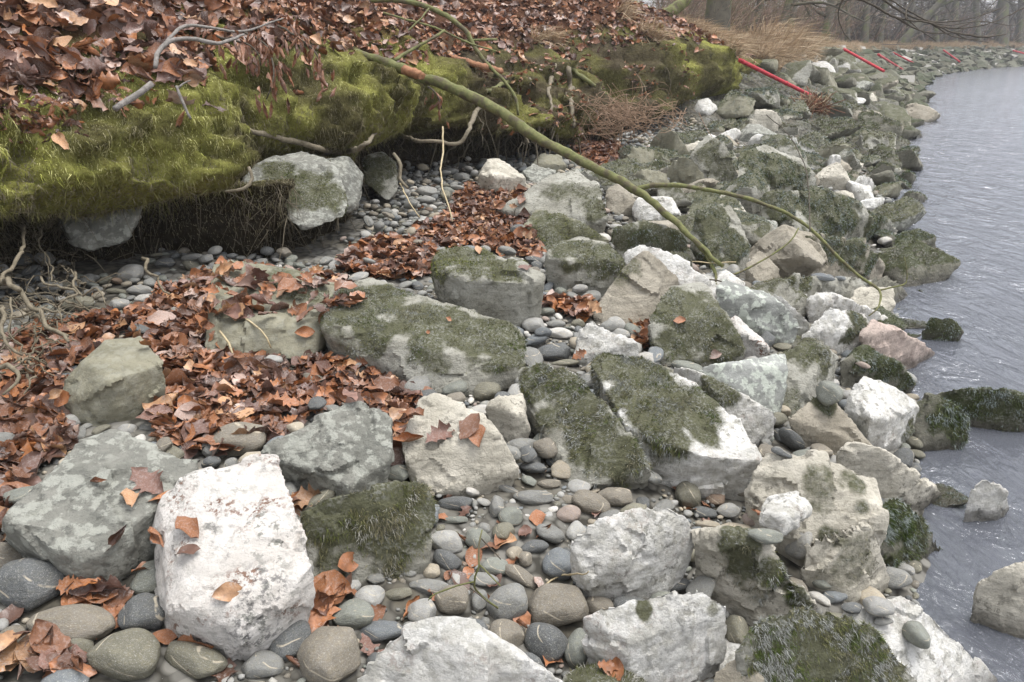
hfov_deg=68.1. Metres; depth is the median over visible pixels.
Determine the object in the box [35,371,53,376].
dead leaf
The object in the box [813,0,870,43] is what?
bare tree
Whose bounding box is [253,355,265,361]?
dead leaf
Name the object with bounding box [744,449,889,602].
boulder
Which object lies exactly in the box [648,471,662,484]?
pebble
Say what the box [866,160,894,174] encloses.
riprap stone
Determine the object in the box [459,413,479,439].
dead leaf
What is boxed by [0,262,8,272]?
pebble
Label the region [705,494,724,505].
pebble
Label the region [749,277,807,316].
riprap stone
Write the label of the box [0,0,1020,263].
river bank
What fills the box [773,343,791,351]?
pebble
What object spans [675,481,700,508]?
pebble
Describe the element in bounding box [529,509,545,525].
dead leaf
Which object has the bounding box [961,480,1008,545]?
boulder
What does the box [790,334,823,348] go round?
riprap stone
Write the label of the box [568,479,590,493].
pebble
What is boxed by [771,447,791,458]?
pebble
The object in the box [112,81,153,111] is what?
grey stick
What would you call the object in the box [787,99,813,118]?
riprap stone
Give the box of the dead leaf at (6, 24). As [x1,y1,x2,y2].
[0,9,17,27]
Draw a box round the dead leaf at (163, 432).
[156,425,178,439]
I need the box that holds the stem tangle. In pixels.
[564,71,711,154]
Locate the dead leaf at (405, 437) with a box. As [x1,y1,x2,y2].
[393,432,423,441]
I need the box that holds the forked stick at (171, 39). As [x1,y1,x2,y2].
[153,18,283,68]
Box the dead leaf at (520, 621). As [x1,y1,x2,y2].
[516,618,526,627]
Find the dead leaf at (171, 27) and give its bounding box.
[166,24,177,32]
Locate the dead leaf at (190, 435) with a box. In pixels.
[172,420,195,445]
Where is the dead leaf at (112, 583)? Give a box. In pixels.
[90,574,129,590]
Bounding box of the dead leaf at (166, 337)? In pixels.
[161,331,179,348]
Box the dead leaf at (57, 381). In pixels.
[52,376,63,385]
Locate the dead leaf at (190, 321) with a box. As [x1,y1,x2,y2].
[185,317,197,325]
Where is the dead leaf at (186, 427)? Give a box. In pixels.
[180,421,189,434]
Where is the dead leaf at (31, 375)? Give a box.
[20,365,35,382]
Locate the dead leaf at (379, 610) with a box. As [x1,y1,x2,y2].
[371,604,385,620]
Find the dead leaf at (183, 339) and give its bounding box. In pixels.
[177,332,187,345]
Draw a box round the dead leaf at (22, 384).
[4,382,39,387]
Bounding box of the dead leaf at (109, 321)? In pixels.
[104,317,115,325]
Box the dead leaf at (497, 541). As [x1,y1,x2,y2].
[494,534,506,545]
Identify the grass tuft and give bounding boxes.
[530,20,573,48]
[614,0,651,25]
[638,12,683,43]
[729,34,760,63]
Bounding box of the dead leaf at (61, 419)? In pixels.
[52,417,72,432]
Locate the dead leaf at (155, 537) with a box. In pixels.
[148,526,163,546]
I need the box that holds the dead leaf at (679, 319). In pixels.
[673,316,685,323]
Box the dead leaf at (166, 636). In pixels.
[153,628,176,644]
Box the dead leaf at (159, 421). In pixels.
[148,418,173,426]
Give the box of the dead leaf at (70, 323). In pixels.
[55,321,78,332]
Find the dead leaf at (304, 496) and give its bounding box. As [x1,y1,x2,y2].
[291,482,321,507]
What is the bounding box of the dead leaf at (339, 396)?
[328,391,346,402]
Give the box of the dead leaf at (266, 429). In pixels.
[263,425,284,433]
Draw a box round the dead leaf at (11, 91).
[0,83,16,94]
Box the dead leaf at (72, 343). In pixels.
[64,341,85,353]
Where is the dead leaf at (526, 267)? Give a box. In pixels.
[518,265,531,269]
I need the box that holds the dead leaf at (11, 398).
[7,392,26,405]
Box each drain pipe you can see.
[738,58,810,95]
[843,48,884,72]
[877,53,902,68]
[893,52,911,61]
[943,50,960,62]
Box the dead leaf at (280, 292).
[276,289,286,296]
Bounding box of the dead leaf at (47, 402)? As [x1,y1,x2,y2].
[41,394,71,415]
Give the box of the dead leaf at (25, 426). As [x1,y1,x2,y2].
[3,420,30,433]
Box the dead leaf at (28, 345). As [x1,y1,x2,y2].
[23,343,39,348]
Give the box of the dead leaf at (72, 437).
[43,434,76,441]
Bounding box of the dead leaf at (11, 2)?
[2,0,23,6]
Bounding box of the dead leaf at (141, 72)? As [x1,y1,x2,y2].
[131,65,154,81]
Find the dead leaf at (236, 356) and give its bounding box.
[233,352,253,358]
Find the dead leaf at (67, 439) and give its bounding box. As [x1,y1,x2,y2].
[34,428,71,449]
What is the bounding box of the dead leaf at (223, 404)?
[211,399,229,411]
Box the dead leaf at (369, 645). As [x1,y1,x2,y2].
[360,632,383,655]
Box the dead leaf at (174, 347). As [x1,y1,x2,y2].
[170,343,194,353]
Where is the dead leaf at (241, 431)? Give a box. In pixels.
[232,428,249,433]
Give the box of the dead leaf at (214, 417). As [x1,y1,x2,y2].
[199,410,219,436]
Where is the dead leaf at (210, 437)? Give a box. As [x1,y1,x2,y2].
[204,435,233,446]
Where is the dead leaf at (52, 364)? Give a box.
[47,361,65,373]
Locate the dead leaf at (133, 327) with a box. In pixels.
[121,321,138,337]
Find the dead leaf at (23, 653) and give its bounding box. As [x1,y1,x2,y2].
[15,646,37,672]
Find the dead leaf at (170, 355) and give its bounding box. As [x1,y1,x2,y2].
[162,349,174,359]
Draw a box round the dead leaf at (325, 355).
[313,351,333,362]
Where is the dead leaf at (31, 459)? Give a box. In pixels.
[14,451,42,480]
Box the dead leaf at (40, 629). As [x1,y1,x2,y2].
[29,619,70,652]
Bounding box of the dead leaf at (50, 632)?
[44,625,52,644]
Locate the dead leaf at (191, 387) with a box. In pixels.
[185,383,203,392]
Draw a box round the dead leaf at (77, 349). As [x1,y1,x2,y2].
[63,346,82,364]
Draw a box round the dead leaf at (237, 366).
[219,355,242,373]
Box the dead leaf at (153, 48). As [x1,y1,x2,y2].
[143,42,170,56]
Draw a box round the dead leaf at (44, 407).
[34,398,64,414]
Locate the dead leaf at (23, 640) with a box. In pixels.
[12,633,30,661]
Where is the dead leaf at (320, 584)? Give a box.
[314,575,325,603]
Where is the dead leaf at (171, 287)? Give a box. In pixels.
[157,282,177,290]
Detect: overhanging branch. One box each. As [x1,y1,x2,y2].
[837,0,1009,42]
[882,0,1023,40]
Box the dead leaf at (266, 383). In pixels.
[260,379,281,391]
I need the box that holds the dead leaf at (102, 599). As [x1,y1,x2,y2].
[74,591,117,603]
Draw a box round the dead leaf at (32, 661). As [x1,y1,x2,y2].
[25,652,57,670]
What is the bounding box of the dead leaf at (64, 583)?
[56,574,83,595]
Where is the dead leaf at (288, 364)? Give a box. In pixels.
[263,353,290,367]
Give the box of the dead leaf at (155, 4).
[149,0,165,16]
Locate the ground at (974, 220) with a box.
[0,46,1023,681]
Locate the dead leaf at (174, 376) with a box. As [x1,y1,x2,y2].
[165,368,195,384]
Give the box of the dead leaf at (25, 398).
[16,391,39,401]
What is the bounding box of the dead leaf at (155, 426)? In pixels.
[150,416,166,431]
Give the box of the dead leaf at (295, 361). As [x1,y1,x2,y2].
[291,354,309,365]
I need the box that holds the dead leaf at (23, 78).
[10,70,37,91]
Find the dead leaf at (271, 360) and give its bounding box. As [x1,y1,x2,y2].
[260,358,282,373]
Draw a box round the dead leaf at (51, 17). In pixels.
[42,12,63,22]
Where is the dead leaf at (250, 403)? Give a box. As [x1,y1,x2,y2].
[233,397,262,415]
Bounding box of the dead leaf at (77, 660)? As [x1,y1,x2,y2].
[70,652,82,670]
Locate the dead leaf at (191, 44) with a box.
[184,35,196,55]
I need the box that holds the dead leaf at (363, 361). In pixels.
[356,355,367,368]
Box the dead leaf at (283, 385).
[279,383,294,389]
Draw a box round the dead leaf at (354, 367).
[346,365,358,370]
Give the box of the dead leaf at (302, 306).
[294,303,306,314]
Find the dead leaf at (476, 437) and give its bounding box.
[466,424,484,447]
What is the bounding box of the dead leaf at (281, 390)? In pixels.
[269,387,288,395]
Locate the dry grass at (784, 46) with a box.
[647,0,1023,71]
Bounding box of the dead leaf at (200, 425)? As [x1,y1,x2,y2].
[181,419,215,440]
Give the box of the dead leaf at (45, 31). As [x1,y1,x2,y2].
[33,26,60,39]
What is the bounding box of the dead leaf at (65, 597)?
[61,593,91,605]
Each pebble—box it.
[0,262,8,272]
[0,280,14,289]
[0,432,14,441]
[0,542,21,567]
[0,557,65,612]
[0,625,25,641]
[3,486,32,503]
[4,325,20,332]
[9,311,26,317]
[13,252,32,265]
[21,265,37,275]
[26,604,115,640]
[29,271,40,281]
[34,251,55,265]
[36,305,54,313]
[37,281,63,291]
[38,295,56,302]
[58,282,71,292]
[61,295,94,311]
[66,414,80,424]
[69,638,93,651]
[78,427,85,438]
[80,273,96,284]
[81,289,92,296]
[81,423,92,428]
[86,628,160,680]
[90,286,102,291]
[91,291,104,299]
[91,424,110,434]
[99,276,111,283]
[104,288,128,293]
[109,298,129,310]
[111,277,122,283]
[116,264,143,281]
[117,423,136,432]
[117,592,164,630]
[126,285,152,294]
[128,324,149,333]
[129,560,156,594]
[134,294,148,301]
[136,434,145,439]
[138,422,155,430]
[148,258,155,263]
[154,258,175,266]
[156,437,172,451]
[164,640,227,678]
[165,445,184,458]
[181,253,201,260]
[182,260,199,270]
[196,265,211,269]
[198,254,213,262]
[201,443,225,457]
[201,456,220,467]
[208,246,222,254]
[213,422,266,456]
[221,676,233,681]
[222,457,237,467]
[241,650,284,678]
[254,258,267,263]
[264,355,282,362]
[269,252,283,259]
[269,620,310,661]
[276,247,291,256]
[284,255,297,262]
[286,422,303,432]
[292,262,305,268]
[296,626,360,681]
[301,489,335,511]
[303,373,322,382]
[307,396,326,409]
[319,256,331,264]
[325,404,339,411]
[329,260,339,268]
[332,598,374,628]
[348,272,368,281]
[348,580,360,593]
[353,585,384,605]
[356,362,367,371]
[360,620,400,642]
[363,216,373,226]
[366,652,377,662]
[367,573,384,583]
[369,204,377,210]
[382,212,394,218]
[385,587,412,599]
[388,464,408,481]
[399,281,411,287]
[403,571,416,576]
[404,199,417,208]
[404,376,431,390]
[407,598,436,621]
[409,579,448,595]
[412,281,423,289]
[415,186,436,195]
[416,389,436,397]
[417,196,435,203]
[423,563,439,578]
[431,530,462,552]
[433,549,461,570]
[434,584,468,614]
[438,496,472,510]
[439,516,467,523]
[440,190,450,199]
[441,187,454,196]
[441,380,468,394]
[446,392,465,401]
[447,573,459,584]
[450,185,463,189]
[452,173,469,181]
[465,528,490,550]
[466,487,479,496]
[468,572,498,586]
[471,404,486,414]
[471,589,487,612]
[473,382,500,400]
[477,498,490,505]
[479,522,490,532]
[480,557,507,574]
[481,245,490,251]
[486,583,527,619]
[489,495,503,517]
[489,618,524,646]
[492,522,514,538]
[498,246,515,254]
[498,485,517,492]
[498,506,522,526]
[505,564,537,588]
[506,546,522,560]
[507,438,535,449]
[507,445,520,459]
[508,383,520,394]
[510,224,522,233]
[513,490,552,504]
[518,551,531,566]
[519,461,546,472]
[520,445,536,462]
[521,475,536,485]
[521,539,548,553]
[522,317,544,331]
[524,347,542,366]
[524,622,567,664]
[525,256,540,262]
[526,334,547,345]
[527,583,588,626]
[530,261,542,268]
[533,432,541,440]
[533,437,557,458]
[533,455,540,462]
[535,327,551,336]
[536,524,564,543]
[537,479,560,488]
[538,343,570,360]
[541,307,554,314]
[542,547,570,580]
[543,282,553,290]
[546,458,553,465]
[547,319,565,327]
[550,327,572,338]
[551,460,570,479]
[552,359,579,365]
[554,287,566,293]
[556,505,580,522]
[562,495,571,503]
[564,628,587,668]
[566,291,576,297]
[566,520,586,540]
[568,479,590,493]
[571,319,584,326]
[571,489,610,514]
[572,284,587,293]
[580,372,592,386]
[581,290,600,300]
[586,596,613,613]
[598,487,632,506]
[598,509,619,517]
[600,233,610,240]
[600,320,616,331]
[608,316,625,328]
[613,328,630,337]
[624,323,640,335]
[636,497,649,507]
[638,352,658,364]
[648,346,663,362]
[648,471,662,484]
[655,499,674,509]
[670,578,689,591]
[671,360,702,370]
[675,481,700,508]
[686,576,715,597]
[692,506,716,517]
[695,520,719,527]
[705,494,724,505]
[710,266,723,272]
[717,503,740,517]
[725,615,747,643]
[727,264,739,276]
[742,280,752,286]
[742,513,754,525]
[748,528,782,544]
[758,444,774,457]
[760,438,771,444]
[761,331,775,346]
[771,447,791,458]
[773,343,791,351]
[774,412,787,426]
[774,428,781,442]
[778,427,804,450]
[781,405,790,415]
[785,531,812,559]
[809,591,830,606]
[810,443,832,456]
[811,273,835,280]
[812,580,831,589]
[815,380,843,405]
[822,591,847,603]
[834,276,845,280]
[841,602,861,613]
[855,361,870,368]
[859,586,885,604]
[862,596,894,615]
[874,617,893,625]
[877,236,891,244]
[886,566,912,588]
[893,447,914,467]
[898,563,914,575]
[900,442,910,448]
[902,620,930,648]
[905,436,922,448]
[907,393,919,400]
[909,560,921,573]
[910,449,925,458]
[911,463,921,472]
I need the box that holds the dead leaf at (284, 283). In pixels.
[277,277,298,290]
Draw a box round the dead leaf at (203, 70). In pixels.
[192,67,206,76]
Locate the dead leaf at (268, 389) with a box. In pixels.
[251,387,273,398]
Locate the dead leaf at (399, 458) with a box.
[391,447,404,464]
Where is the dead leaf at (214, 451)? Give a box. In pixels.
[211,437,223,456]
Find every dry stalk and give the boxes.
[219,330,232,352]
[243,318,271,347]
[399,183,419,217]
[440,126,452,221]
[547,571,588,582]
[692,261,735,263]
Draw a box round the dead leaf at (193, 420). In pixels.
[167,418,197,433]
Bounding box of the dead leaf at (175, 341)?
[168,332,178,348]
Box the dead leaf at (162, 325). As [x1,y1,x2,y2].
[158,322,180,331]
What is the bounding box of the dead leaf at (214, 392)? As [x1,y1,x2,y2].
[205,388,227,397]
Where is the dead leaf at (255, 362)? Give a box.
[237,357,261,374]
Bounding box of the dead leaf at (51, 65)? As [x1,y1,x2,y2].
[41,57,61,70]
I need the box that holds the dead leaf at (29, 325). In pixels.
[12,323,32,333]
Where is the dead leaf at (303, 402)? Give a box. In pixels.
[296,395,316,415]
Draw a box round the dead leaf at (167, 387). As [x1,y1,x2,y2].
[165,385,186,394]
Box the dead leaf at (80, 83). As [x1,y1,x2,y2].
[67,74,91,84]
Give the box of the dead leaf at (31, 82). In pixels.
[14,63,36,89]
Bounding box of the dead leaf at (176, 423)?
[161,421,180,428]
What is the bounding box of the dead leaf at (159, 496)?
[148,490,168,502]
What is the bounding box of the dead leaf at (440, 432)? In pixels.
[425,420,454,442]
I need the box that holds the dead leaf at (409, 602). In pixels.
[403,595,419,618]
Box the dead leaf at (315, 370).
[310,363,330,380]
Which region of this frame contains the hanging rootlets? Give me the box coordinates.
[0,67,688,280]
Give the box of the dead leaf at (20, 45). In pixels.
[15,41,28,49]
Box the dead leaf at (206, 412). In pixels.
[203,407,210,419]
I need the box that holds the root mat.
[0,226,127,402]
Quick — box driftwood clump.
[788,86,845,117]
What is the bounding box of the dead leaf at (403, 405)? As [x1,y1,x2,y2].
[399,402,408,422]
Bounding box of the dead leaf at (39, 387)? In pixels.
[29,381,52,391]
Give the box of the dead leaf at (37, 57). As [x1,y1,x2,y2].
[32,54,65,69]
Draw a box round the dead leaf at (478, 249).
[474,246,481,254]
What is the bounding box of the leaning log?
[631,0,691,17]
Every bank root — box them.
[225,166,253,192]
[250,128,376,154]
[392,152,408,188]
[398,106,481,145]
[486,80,511,92]
[541,63,556,133]
[563,59,611,96]
[565,53,575,127]
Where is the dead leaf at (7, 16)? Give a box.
[3,7,23,26]
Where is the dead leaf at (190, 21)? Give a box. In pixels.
[178,19,198,30]
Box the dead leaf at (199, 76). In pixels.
[176,68,204,79]
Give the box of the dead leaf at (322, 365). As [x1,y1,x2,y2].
[314,361,331,376]
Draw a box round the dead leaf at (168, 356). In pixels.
[163,353,179,358]
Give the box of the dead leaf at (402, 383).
[399,379,415,394]
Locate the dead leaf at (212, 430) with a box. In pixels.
[209,423,218,434]
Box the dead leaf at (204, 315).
[196,312,207,317]
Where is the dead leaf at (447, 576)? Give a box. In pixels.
[444,570,451,579]
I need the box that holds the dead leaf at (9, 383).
[0,379,13,403]
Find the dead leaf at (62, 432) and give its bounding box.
[47,426,66,442]
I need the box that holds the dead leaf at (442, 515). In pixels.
[439,513,447,519]
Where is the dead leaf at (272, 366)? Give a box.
[264,361,281,381]
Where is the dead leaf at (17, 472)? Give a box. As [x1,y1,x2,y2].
[6,464,36,477]
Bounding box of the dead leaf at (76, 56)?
[56,43,86,71]
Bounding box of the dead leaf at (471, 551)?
[465,546,482,567]
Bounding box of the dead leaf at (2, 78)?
[0,74,17,82]
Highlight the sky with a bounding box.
[642,0,1017,35]
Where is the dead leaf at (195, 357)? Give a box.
[193,351,197,367]
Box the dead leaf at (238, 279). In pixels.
[233,272,253,283]
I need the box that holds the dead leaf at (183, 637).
[177,634,213,648]
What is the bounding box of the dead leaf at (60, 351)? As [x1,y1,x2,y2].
[47,348,69,355]
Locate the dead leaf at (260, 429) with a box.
[244,425,268,434]
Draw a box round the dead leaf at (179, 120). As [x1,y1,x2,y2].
[176,111,184,126]
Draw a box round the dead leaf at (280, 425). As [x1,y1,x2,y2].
[259,414,287,434]
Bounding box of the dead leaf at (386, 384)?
[367,376,394,391]
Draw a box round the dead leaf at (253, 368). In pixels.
[245,364,260,374]
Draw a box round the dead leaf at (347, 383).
[338,381,367,387]
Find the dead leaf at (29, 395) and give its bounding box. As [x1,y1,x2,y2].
[22,392,38,408]
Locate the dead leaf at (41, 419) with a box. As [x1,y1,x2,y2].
[37,415,56,421]
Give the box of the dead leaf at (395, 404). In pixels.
[385,399,407,407]
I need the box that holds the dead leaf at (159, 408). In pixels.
[136,404,172,419]
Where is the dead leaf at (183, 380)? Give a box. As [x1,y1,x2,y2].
[181,368,189,385]
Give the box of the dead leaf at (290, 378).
[285,373,296,383]
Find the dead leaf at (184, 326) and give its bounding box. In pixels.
[177,324,200,328]
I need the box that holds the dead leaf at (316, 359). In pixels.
[309,355,320,360]
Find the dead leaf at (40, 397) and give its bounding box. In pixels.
[15,395,43,407]
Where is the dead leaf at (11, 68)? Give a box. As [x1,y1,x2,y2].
[9,66,36,78]
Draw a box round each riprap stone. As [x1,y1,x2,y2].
[562,662,649,681]
[580,157,656,184]
[601,176,657,196]
[610,220,678,240]
[618,145,677,161]
[632,196,680,220]
[646,159,668,172]
[647,214,694,244]
[657,187,691,206]
[669,154,690,161]
[670,250,692,268]
[676,131,699,144]
[678,192,693,212]
[682,129,708,140]
[682,178,719,192]
[686,140,699,150]
[686,248,696,260]
[688,190,745,216]
[689,183,705,192]
[694,98,716,114]
[702,270,744,299]
[707,118,735,130]
[708,123,724,132]
[712,181,728,189]
[715,89,755,118]
[715,134,734,150]
[719,165,769,215]
[719,639,740,670]
[721,128,741,140]
[723,206,773,247]
[724,135,737,146]
[726,122,746,130]
[727,117,748,130]
[729,150,736,159]
[732,145,758,169]
[734,143,761,156]
[738,124,776,141]
[741,110,754,119]
[744,86,779,108]
[749,224,827,278]
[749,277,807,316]
[760,59,777,73]
[760,134,811,169]
[767,220,777,229]
[774,108,803,119]
[776,72,797,88]
[779,93,791,104]
[779,122,798,134]
[780,60,812,86]
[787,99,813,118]
[788,60,821,81]
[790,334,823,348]
[797,131,824,147]
[798,141,818,154]
[803,150,823,162]
[806,185,822,190]
[807,159,825,169]
[810,116,864,139]
[811,61,835,71]
[814,65,837,87]
[815,95,852,116]
[815,174,819,186]
[817,141,851,158]
[817,162,849,190]
[818,46,843,57]
[818,91,843,100]
[818,131,829,143]
[821,56,838,65]
[821,86,857,102]
[821,148,862,169]
[824,56,836,64]
[829,136,844,142]
[830,116,869,140]
[831,72,842,78]
[832,65,838,72]
[835,55,860,73]
[835,76,856,88]
[837,190,854,197]
[838,51,856,64]
[838,67,848,73]
[842,73,874,82]
[845,98,862,120]
[846,171,855,181]
[846,180,874,200]
[846,237,866,243]
[849,87,870,105]
[849,169,859,178]
[850,286,895,311]
[851,148,862,160]
[855,132,888,151]
[856,62,876,71]
[856,81,874,90]
[857,97,865,104]
[858,104,903,130]
[858,111,901,137]
[860,154,881,166]
[860,197,884,210]
[861,56,879,66]
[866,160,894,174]
[866,170,895,185]
[867,82,884,97]
[868,91,877,101]
[869,72,887,80]
[869,130,895,150]
[869,143,901,167]
[870,195,925,233]
[871,76,898,90]
[872,228,895,247]
[872,305,907,329]
[873,181,902,198]
[874,101,888,105]
[875,105,910,127]
[876,72,892,76]
[877,97,898,104]
[877,239,960,295]
[883,86,903,94]
[884,93,904,101]
[885,160,902,174]
[888,104,907,113]
[894,172,911,190]
[895,148,922,174]
[898,88,914,96]
[899,89,911,101]
[900,80,913,90]
[900,145,920,152]
[901,125,920,139]
[901,316,926,337]
[902,193,939,206]
[904,98,929,107]
[905,103,940,121]
[907,333,920,337]
[909,290,933,307]
[911,118,923,127]
[918,96,926,102]
[919,90,935,99]
[928,481,968,511]
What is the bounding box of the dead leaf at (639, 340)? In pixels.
[635,335,649,342]
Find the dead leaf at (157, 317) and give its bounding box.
[147,310,175,324]
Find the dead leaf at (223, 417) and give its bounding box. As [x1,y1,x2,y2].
[216,413,237,426]
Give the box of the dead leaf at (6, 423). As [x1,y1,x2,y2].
[2,416,19,433]
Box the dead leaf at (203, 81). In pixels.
[199,75,209,86]
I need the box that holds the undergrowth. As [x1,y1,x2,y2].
[638,0,1023,45]
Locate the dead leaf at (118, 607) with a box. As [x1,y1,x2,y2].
[108,604,124,628]
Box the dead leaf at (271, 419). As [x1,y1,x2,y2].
[268,415,278,432]
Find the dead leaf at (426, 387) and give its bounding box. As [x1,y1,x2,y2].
[404,386,431,397]
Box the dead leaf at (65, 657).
[57,648,86,666]
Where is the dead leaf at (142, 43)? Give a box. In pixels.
[123,39,150,46]
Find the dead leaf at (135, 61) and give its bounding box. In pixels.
[128,56,152,70]
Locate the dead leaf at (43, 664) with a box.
[38,647,69,671]
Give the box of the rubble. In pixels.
[835,45,1023,102]
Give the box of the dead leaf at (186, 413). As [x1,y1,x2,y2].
[174,401,204,420]
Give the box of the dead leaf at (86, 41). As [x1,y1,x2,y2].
[72,37,98,46]
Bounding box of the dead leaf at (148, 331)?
[142,328,159,338]
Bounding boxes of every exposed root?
[0,225,25,278]
[0,274,68,336]
[0,305,22,355]
[0,362,20,395]
[7,297,15,341]
[25,307,62,323]
[31,314,69,342]
[37,226,55,281]
[40,276,78,306]
[72,271,106,305]
[141,257,158,277]
[157,277,170,294]
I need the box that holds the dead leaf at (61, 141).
[51,131,68,149]
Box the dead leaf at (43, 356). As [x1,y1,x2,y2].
[33,354,50,371]
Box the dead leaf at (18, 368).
[0,362,24,377]
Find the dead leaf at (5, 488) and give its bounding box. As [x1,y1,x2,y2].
[0,485,12,499]
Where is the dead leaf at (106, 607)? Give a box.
[96,603,119,639]
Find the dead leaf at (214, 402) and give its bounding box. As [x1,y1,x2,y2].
[203,400,229,407]
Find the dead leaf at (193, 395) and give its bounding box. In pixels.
[188,392,199,396]
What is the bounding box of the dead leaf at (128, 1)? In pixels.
[121,0,132,3]
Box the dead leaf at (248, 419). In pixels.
[243,417,259,424]
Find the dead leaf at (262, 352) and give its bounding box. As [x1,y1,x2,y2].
[254,350,265,355]
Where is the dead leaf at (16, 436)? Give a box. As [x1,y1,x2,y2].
[12,431,24,439]
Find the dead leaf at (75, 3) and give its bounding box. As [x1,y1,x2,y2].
[54,0,85,10]
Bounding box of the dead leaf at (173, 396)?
[166,393,178,400]
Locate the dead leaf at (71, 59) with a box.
[54,50,84,69]
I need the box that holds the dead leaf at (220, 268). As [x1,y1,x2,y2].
[215,259,233,276]
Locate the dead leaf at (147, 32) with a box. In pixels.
[143,21,153,40]
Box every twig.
[175,80,191,118]
[196,10,287,87]
[243,31,293,118]
[260,19,336,101]
[424,86,448,127]
[428,530,500,608]
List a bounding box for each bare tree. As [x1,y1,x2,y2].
[692,0,873,31]
[704,0,731,33]
[773,0,798,35]
[779,0,884,31]
[799,0,836,39]
[804,0,811,30]
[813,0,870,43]
[833,0,912,42]
[874,0,891,42]
[896,0,980,43]
[901,0,939,44]
[905,0,922,42]
[949,1,958,41]
[958,0,1009,47]
[973,0,1015,44]
[1009,0,1023,42]
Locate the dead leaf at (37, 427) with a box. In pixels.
[33,422,49,436]
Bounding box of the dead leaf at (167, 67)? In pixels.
[161,57,184,76]
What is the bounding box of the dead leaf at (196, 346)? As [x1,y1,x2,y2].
[169,344,200,353]
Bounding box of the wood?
[636,0,1023,44]
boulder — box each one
[1,429,198,581]
[60,206,141,251]
[63,336,165,425]
[150,453,315,660]
[205,260,334,363]
[242,151,347,229]
[260,401,393,495]
[296,479,439,580]
[317,277,528,396]
[327,156,363,212]
[357,616,562,681]
[362,151,397,199]
[402,393,518,496]
[430,246,545,326]
[477,158,525,191]
[485,393,530,441]
[497,168,609,232]
[517,361,653,488]
[522,163,555,182]
[522,210,608,250]
[532,153,566,172]
[545,236,625,297]
[570,505,693,601]
[574,322,638,366]
[582,590,726,681]
[588,351,762,500]
[591,251,678,323]
[605,184,635,215]
[611,221,687,256]
[623,245,711,286]
[626,146,654,163]
[629,168,669,182]
[646,282,745,367]
[650,127,687,154]
[667,157,704,183]
[673,367,775,446]
[690,135,737,182]
[690,203,750,270]
[690,525,816,626]
[698,353,787,412]
[714,659,763,681]
[716,279,799,345]
[730,315,769,359]
[735,605,916,681]
[737,144,816,191]
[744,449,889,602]
[745,249,779,283]
[748,134,762,144]
[749,109,782,131]
[759,187,897,241]
[759,491,812,535]
[773,294,809,335]
[782,341,837,416]
[784,273,865,298]
[787,396,872,454]
[801,307,868,354]
[805,233,884,280]
[805,292,887,321]
[827,154,840,165]
[836,441,941,509]
[839,344,915,393]
[840,159,851,172]
[841,596,997,681]
[844,376,918,451]
[855,175,875,189]
[859,319,934,371]
[869,276,911,307]
[879,246,895,251]
[880,496,943,567]
[892,228,936,247]
[898,171,915,185]
[902,189,927,206]
[913,392,971,462]
[921,317,963,360]
[937,386,1023,457]
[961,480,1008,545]
[968,561,1023,674]
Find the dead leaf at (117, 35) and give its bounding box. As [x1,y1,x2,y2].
[114,31,123,49]
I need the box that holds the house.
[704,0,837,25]
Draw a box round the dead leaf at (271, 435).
[265,425,279,440]
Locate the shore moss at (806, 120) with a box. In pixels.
[641,66,916,198]
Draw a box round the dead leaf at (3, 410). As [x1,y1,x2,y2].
[0,401,25,416]
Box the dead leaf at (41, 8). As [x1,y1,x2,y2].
[33,4,57,24]
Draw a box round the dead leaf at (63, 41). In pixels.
[47,35,71,47]
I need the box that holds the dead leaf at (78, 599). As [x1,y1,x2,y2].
[68,593,102,603]
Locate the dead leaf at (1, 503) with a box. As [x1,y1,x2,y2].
[0,500,12,506]
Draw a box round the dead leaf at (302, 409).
[297,404,308,413]
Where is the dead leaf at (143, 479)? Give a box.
[130,467,163,493]
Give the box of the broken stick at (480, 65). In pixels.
[449,54,503,73]
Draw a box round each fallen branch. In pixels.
[354,29,907,315]
[369,0,518,114]
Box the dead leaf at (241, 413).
[225,405,254,417]
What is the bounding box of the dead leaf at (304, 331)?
[294,326,314,336]
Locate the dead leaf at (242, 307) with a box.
[230,303,245,320]
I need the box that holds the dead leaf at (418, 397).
[407,395,419,404]
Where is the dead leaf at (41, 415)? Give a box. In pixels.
[35,413,52,425]
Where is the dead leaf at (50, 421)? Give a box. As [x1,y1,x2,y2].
[34,417,53,425]
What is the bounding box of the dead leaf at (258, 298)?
[250,293,275,304]
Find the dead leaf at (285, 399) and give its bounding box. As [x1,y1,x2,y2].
[267,390,299,407]
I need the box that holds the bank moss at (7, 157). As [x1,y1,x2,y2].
[0,25,745,262]
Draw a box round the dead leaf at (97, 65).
[79,55,108,74]
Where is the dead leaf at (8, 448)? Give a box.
[0,441,12,452]
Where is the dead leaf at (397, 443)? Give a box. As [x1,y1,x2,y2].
[393,435,401,447]
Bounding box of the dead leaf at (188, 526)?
[175,516,198,538]
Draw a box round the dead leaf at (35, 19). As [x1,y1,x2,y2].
[15,3,47,23]
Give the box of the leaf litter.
[0,0,757,681]
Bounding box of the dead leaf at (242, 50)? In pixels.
[229,43,250,64]
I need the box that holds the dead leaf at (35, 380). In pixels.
[26,376,43,388]
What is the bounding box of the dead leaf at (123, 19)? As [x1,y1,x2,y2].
[117,15,126,22]
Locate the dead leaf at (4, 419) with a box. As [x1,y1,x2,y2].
[0,416,17,421]
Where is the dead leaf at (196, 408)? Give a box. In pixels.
[171,405,201,410]
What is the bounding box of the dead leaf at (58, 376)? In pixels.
[47,374,62,385]
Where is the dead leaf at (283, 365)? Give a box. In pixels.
[261,361,285,368]
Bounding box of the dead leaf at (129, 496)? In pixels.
[119,488,138,507]
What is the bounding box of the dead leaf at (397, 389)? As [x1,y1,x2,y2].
[385,386,403,394]
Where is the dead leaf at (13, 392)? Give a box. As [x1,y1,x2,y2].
[2,386,18,397]

